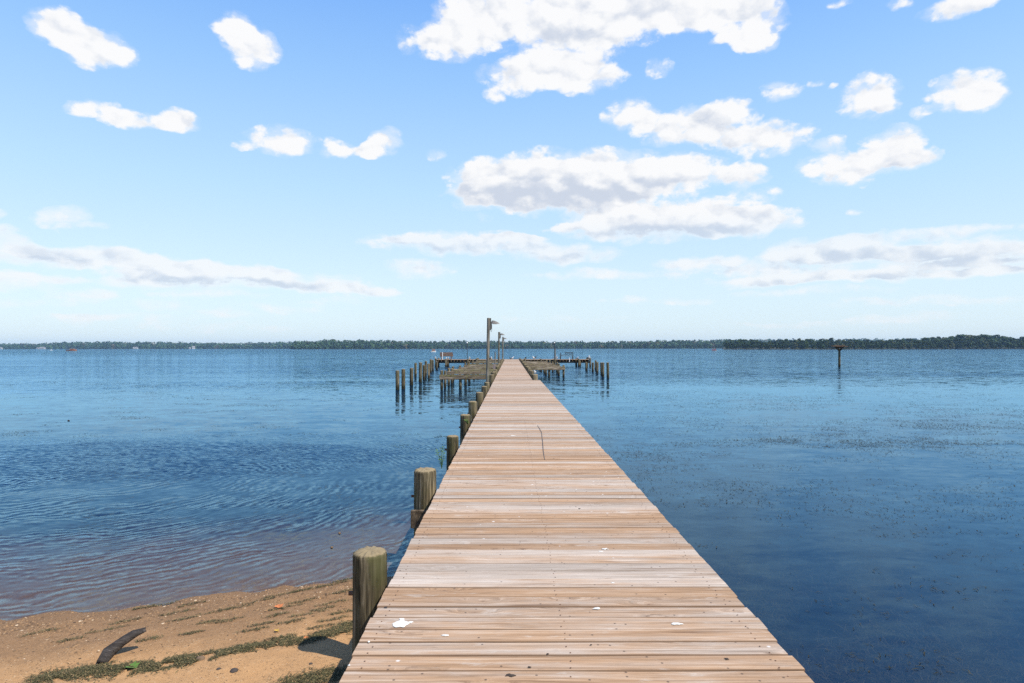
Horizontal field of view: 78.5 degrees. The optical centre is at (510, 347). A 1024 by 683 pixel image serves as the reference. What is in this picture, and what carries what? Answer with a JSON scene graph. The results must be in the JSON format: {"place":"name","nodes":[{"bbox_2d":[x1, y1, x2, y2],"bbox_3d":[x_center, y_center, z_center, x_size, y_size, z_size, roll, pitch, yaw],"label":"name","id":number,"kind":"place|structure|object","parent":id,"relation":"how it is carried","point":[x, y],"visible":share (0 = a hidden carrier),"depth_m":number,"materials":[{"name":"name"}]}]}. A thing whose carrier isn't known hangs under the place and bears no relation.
{"place":"outdoors","nodes":[
{"label":"outdoors","id":0,"kind":"place"},
{"bbox_2d":[0,349,1023,588],"bbox_3d":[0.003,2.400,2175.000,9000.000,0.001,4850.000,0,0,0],"label":"water","id":1,"kind":"structure","parent":0,"point":[197,442],"depth_m":18.53,"materials":[{"name":"blue liquid"}]},
{"bbox_2d":[395,370,399,389],"bbox_3d":[-6.509,2.903,36.068,0.233,3.211,0.233,0,-1,0],"label":"mooring pile","id":2,"kind":"object","parent":1,"relation":"in","point":[397,379],"visible":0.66,"depth_m":35.99,"materials":[{"name":"brown wood"}]},
{"bbox_2d":[401,369,404,388],"bbox_3d":[-6.281,2.868,36.697,0.234,3.280,0.233,0,0,0],"label":"mooring pile","id":3,"kind":"object","parent":1,"relation":"in","point":[402,378],"visible":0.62,"depth_m":36.61,"materials":[{"name":"brown wood"}]},
{"bbox_2d":[410,368,412,384],"bbox_3d":[-6.410,2.898,40.497,0.247,3.220,0.246,0,1,0],"label":"mooring pile","id":4,"kind":"object","parent":1,"relation":"in","point":[411,376],"visible":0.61,"depth_m":40.38,"materials":[{"name":"brown wood"}]},
{"bbox_2d":[414,363,416,376],"bbox_3d":[-7.921,2.880,52.139,0.228,3.261,0.228,0,0,0],"label":"mooring pile","id":5,"kind":"object","parent":1,"relation":"in","point":[415,369],"visible":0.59,"depth_m":52.06,"materials":[{"name":"brown wood"}]},
{"bbox_2d":[419,362,421,381],"bbox_3d":[-6.353,2.758,44.017,0.253,3.499,0.249,1,-1,0],"label":"mooring pile","id":6,"kind":"object","parent":1,"relation":"in","point":[420,371],"visible":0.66,"depth_m":43.93,"materials":[{"name":"brown wood"}]},
{"bbox_2d":[423,365,424,379],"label":"mooring pile","id":7,"kind":"object","parent":1,"relation":"in","point":[423,372],"visible":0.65,"depth_m":47.11,"materials":[{"name":"brown wood"}]},
{"bbox_2d":[425,361,426,375],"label":"mooring pile","id":8,"kind":"object","parent":1,"relation":"in","point":[425,368],"visible":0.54,"depth_m":53.57,"materials":[{"name":"brown wood"}]},
{"bbox_2d":[427,364,429,377],"bbox_3d":[-6.471,2.875,49.571,0.223,3.265,0.218,-1,0,0],"label":"mooring pile","id":9,"kind":"object","parent":1,"relation":"in","point":[428,370],"visible":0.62,"depth_m":49.51,"materials":[{"name":"brown wood"}]},
{"bbox_2d":[439,370,485,389],"bbox_3d":[-2.588,2.743,36.000,2.983,2.920,0.305,0,0,0],"label":"slip frame","id":10,"kind":"object","parent":1,"relation":"in","point":[442,377],"visible":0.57,"depth_m":35.85,"materials":[{"name":"brown wood"}]},
{"bbox_2d":[447,368,491,385],"bbox_3d":[-2.593,2.745,40.200,2.993,2.916,0.305,0,0,0],"label":"slip frame","id":11,"kind":"object","parent":1,"relation":"in","point":[449,372],"visible":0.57,"depth_m":40.05,"materials":[{"name":"brown wood"}]},
{"bbox_2d":[452,366,494,380],"bbox_3d":[-2.675,2.760,45.000,3.158,2.886,0.305,0,0,0],"label":"slip frame","id":12,"kind":"object","parent":1,"relation":"in","point":[470,370],"visible":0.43,"depth_m":44.85,"materials":[{"name":"brown wood"}]},
{"bbox_2d":[458,365,492,374],"bbox_3d":[-2.635,2.791,50.200,3.078,2.825,0.305,0,0,0],"label":"slip frame","id":13,"kind":"object","parent":1,"relation":"in","point":[459,367],"visible":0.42,"depth_m":50.05,"materials":[{"name":"brown wood"}]},
{"bbox_2d":[464,362,496,374],"bbox_3d":[-2.637,2.730,56.000,3.082,2.946,0.305,0,0,0],"label":"slip frame","id":14,"kind":"object","parent":1,"relation":"in","point":[465,365],"visible":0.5,"depth_m":55.85,"materials":[{"name":"brown wood"}]},
{"bbox_2d":[476,359,497,363],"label":"slip frame","id":15,"kind":"object","parent":1,"relation":"in","point":[477,360],"visible":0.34,"depth_m":74.35,"materials":[{"name":"brown wood"}]},
{"bbox_2d":[486,318,499,381],"bbox_3d":[-0.848,1.366,28.600,0.680,5.472,0.170,0,0,0],"label":"lamp post","id":16,"kind":"object","parent":1,"relation":"in","point":[489,325],"visible":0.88,"depth_m":28.54,"materials":[{"name":"brown wood"}]},
{"bbox_2d":[498,332,503,363],"bbox_3d":[-0.820,1.366,53.700,0.623,5.471,0.170,0,0,0],"label":"lamp post","id":17,"kind":"object","parent":1,"relation":"in","point":[499,335],"visible":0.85,"depth_m":53.65,"materials":[{"name":"brown wood"}]},
{"bbox_2d":[0,372,1023,674],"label":"floating weed","id":18,"kind":"object","parent":1,"relation":"on","point":[782,464],"visible":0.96,"depth_m":15.91,"materials":[{"name":"green plant"}]},
{"bbox_2d":[435,358,590,366],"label":"end platform","id":19,"kind":"structure","parent":1,"relation":"in","point":[448,361],"depth_m":80.65,"materials":[{"name":"brown wood"}]},
{"bbox_2d":[440,352,452,358],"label":"bench","id":20,"kind":"object","parent":19,"relation":"on","point":[448,354],"visible":0.97,"depth_m":81.38,"materials":[{"name":"brown wood"}]},
{"bbox_2d":[525,360,550,362],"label":"slip frame","id":21,"kind":"object","parent":1,"relation":"in","point":[539,362],"visible":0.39,"depth_m":67.59,"materials":[{"name":"brown wood"}]},
{"bbox_2d":[526,362,553,371],"bbox_3d":[2.743,2.776,62.500,3.079,2.841,0.305,0,0,0],"label":"slip frame","id":22,"kind":"object","parent":1,"relation":"in","point":[541,363],"visible":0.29,"depth_m":62.59,"materials":[{"name":"brown wood"}]},
{"bbox_2d":[526,362,557,373],"bbox_3d":[2.804,2.759,58.000,3.202,2.874,0.305,0,0,0],"label":"slip frame","id":23,"kind":"object","parent":1,"relation":"in","point":[556,364],"visible":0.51,"depth_m":57.93,"materials":[{"name":"brown wood"}]},
{"bbox_2d":[529,365,564,377],"bbox_3d":[2.793,2.789,50.600,3.179,2.816,0.305,0,0,0],"label":"slip frame","id":24,"kind":"object","parent":1,"relation":"in","point":[549,368],"visible":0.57,"depth_m":50.45,"materials":[{"name":"brown wood"}]},
{"bbox_2d":[545,363,559,375],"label":"slip frame","id":25,"kind":"object","parent":1,"relation":"in","point":[554,366],"visible":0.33,"depth_m":54.13,"materials":[{"name":"brown wood"}]},
{"bbox_2d":[596,362,598,373],"bbox_3d":[8.072,2.905,58.541,0.250,3.170,0.255,1,-1,0],"label":"mooring pile","id":26,"kind":"object","parent":1,"relation":"in","point":[597,365],"visible":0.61,"depth_m":58.47,"materials":[{"name":"brown wood"}]},
{"bbox_2d":[602,362,603,376],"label":"mooring pile","id":27,"kind":"object","parent":1,"relation":"in","point":[602,369],"visible":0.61,"depth_m":50.85,"materials":[{"name":"brown wood"}]},
{"bbox_2d":[606,362,608,377],"bbox_3d":[7.642,2.812,49.322,0.228,3.357,0.237,-1,0,0],"label":"mooring pile","id":28,"kind":"object","parent":1,"relation":"in","point":[607,369],"visible":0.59,"depth_m":49.23,"materials":[{"name":"brown wood"}]},
{"bbox_2d":[834,345,847,366],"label":"nest platform","id":29,"kind":"structure","parent":1,"relation":"in","point":[839,353],"depth_m":78.45,"materials":[{"name":"brown wood"}]},
{"bbox_2d":[691,545,1023,682],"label":"submerged weed","id":30,"kind":"object","parent":1,"relation":"in","point":[926,680],"visible":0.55,"depth_m":5.16,"materials":[{"name":"plant"}]},
{"bbox_2d":[947,341,954,347],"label":"broadleaf tree","id":31,"kind":"object","parent":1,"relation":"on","point":[951,344],"visible":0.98,"depth_m":845.59,"materials":[{"name":"green plant"}]},
{"bbox_2d":[966,341,972,348],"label":"broadleaf tree","id":32,"kind":"object","parent":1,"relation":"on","point":[969,345],"visible":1,"depth_m":856.74,"materials":[{"name":"green plant"}]},
{"bbox_2d":[989,341,995,348],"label":"broadleaf tree","id":33,"kind":"object","parent":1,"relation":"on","point":[992,346],"visible":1,"depth_m":868.35,"materials":[{"name":"green plant"}]},
{"bbox_2d":[997,340,1003,347],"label":"broadleaf tree","id":34,"kind":"object","parent":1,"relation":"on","point":[1000,344],"visible":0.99,"depth_m":865.51,"materials":[{"name":"green plant"}]},
{"bbox_2d":[0,466,1023,682],"bbox_3d":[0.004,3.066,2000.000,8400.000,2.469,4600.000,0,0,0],"label":"ground","id":35,"kind":"structure","parent":0,"point":[257,545],"depth_m":7.25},
{"bbox_2d":[96,627,145,663],"bbox_3d":[-2.822,2.168,4.555,0.314,0.159,0.208,0,0,-34],"label":"driftwood","id":36,"kind":"object","parent":35,"relation":"on","point":[109,652],"visible":0.99,"depth_m":4.57,"materials":[{"name":"grey wood"}]},
{"bbox_2d":[17,577,352,682],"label":"weed wrack","id":37,"kind":"object","parent":35,"relation":"on","point":[286,640],"visible":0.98,"depth_m":4.50,"materials":[{"name":"green plant"}]},
{"bbox_2d":[126,661,138,667],"bbox_3d":[-2.604,2.179,4.307,0.096,0.020,0.104,0,0,0],"label":"fallen leaf","id":38,"kind":"object","parent":37,"relation":"on","point":[135,664],"visible":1,"depth_m":4.32,"materials":[{"name":"green plant"}]},
{"bbox_2d":[0,574,394,682],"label":"pebbles","id":39,"kind":"object","parent":35,"relation":"on","point":[84,619],"visible":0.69,"depth_m":5.47,"materials":[{"name":"beige stone"}]},
{"bbox_2d":[195,656,204,660],"bbox_3d":[-2.205,2.208,4.452,0.069,0.037,0.067,0,0,0],"label":"stone","id":40,"kind":"object","parent":35,"relation":"on","point":[201,658],"visible":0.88,"depth_m":4.44,"materials":[{"name":"beige stone"}]},
{"bbox_2d":[230,668,237,672],"bbox_3d":[-1.845,2.151,4.181,0.056,0.029,0.053,0,0,0],"label":"stone","id":41,"kind":"object","parent":35,"relation":"on","point":[233,670],"visible":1,"depth_m":4.17,"materials":[{"name":"grey stone"}]},
{"bbox_2d":[436,444,445,468],"bbox_3d":[-1.037,1.623,9.339,0.160,0.360,0.236,0,0,-19],"label":"weed plant","id":42,"kind":"object","parent":35,"relation":"on","point":[441,462],"visible":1,"depth_m":9.33,"materials":[{"name":"green plant"}]},
{"bbox_2d":[339,358,813,682],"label":"pier","id":43,"kind":"structure","parent":35,"relation":"on","point":[573,556],"depth_m":4.09,"materials":[{"name":"brown wood"}]},
{"bbox_2d":[0,0,1023,344],"label":"sky","id":44,"kind":"structure","parent":0,"point":[202,171],"materials":[{"name":"blue"}]},
{"bbox_2d":[302,348,722,348],"bbox_3d":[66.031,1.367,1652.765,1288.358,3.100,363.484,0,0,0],"label":"shore","id":45,"kind":"structure","parent":0,"point":[584,348],"depth_m":1646.49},
{"bbox_2d":[289,339,741,348],"bbox_3d":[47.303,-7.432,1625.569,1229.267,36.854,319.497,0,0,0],"label":"woods","id":46,"kind":"object","parent":45,"relation":"on","point":[381,344],"visible":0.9,"depth_m":1646.77,"materials":[{"name":"green plant"}]},
{"bbox_2d":[723,347,1023,348],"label":"shore","id":47,"kind":"structure","parent":0,"point":[893,348],"depth_m":867.03,"materials":[{"name":"green plant"}]},
{"bbox_2d":[956,334,965,338],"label":"broadleaf tree","id":48,"kind":"object","parent":47,"relation":"on","point":[961,336],"visible":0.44,"depth_m":882.41,"materials":[{"name":"green plant"}]},
{"bbox_2d":[958,340,964,347],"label":"broadleaf tree","id":49,"kind":"object","parent":47,"relation":"on","point":[962,344],"visible":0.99,"depth_m":852.56,"materials":[{"name":"green plant"}]},
{"bbox_3d":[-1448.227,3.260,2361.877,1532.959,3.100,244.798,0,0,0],"label":"left shore","id":50,"kind":"structure","parent":0,"visible":0},
{"bbox_2d":[0,340,304,348],"bbox_3d":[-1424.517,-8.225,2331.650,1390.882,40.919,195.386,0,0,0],"label":"distant woods","id":51,"kind":"object","parent":50,"relation":"on","point":[138,344],"visible":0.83,"depth_m":2254.65,"materials":[{"name":"green plant"}]},
{"bbox_3d":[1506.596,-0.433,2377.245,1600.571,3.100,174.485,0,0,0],"label":"ridge shore","id":52,"kind":"structure","parent":0,"visible":0},
{"bbox_2d":[714,338,1018,347],"bbox_3d":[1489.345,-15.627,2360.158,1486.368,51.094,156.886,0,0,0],"label":"ridge woods","id":53,"kind":"object","parent":52,"relation":"on","point":[876,339],"visible":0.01,"depth_m":2415.17,"materials":[{"name":"green plant"}]}
]}

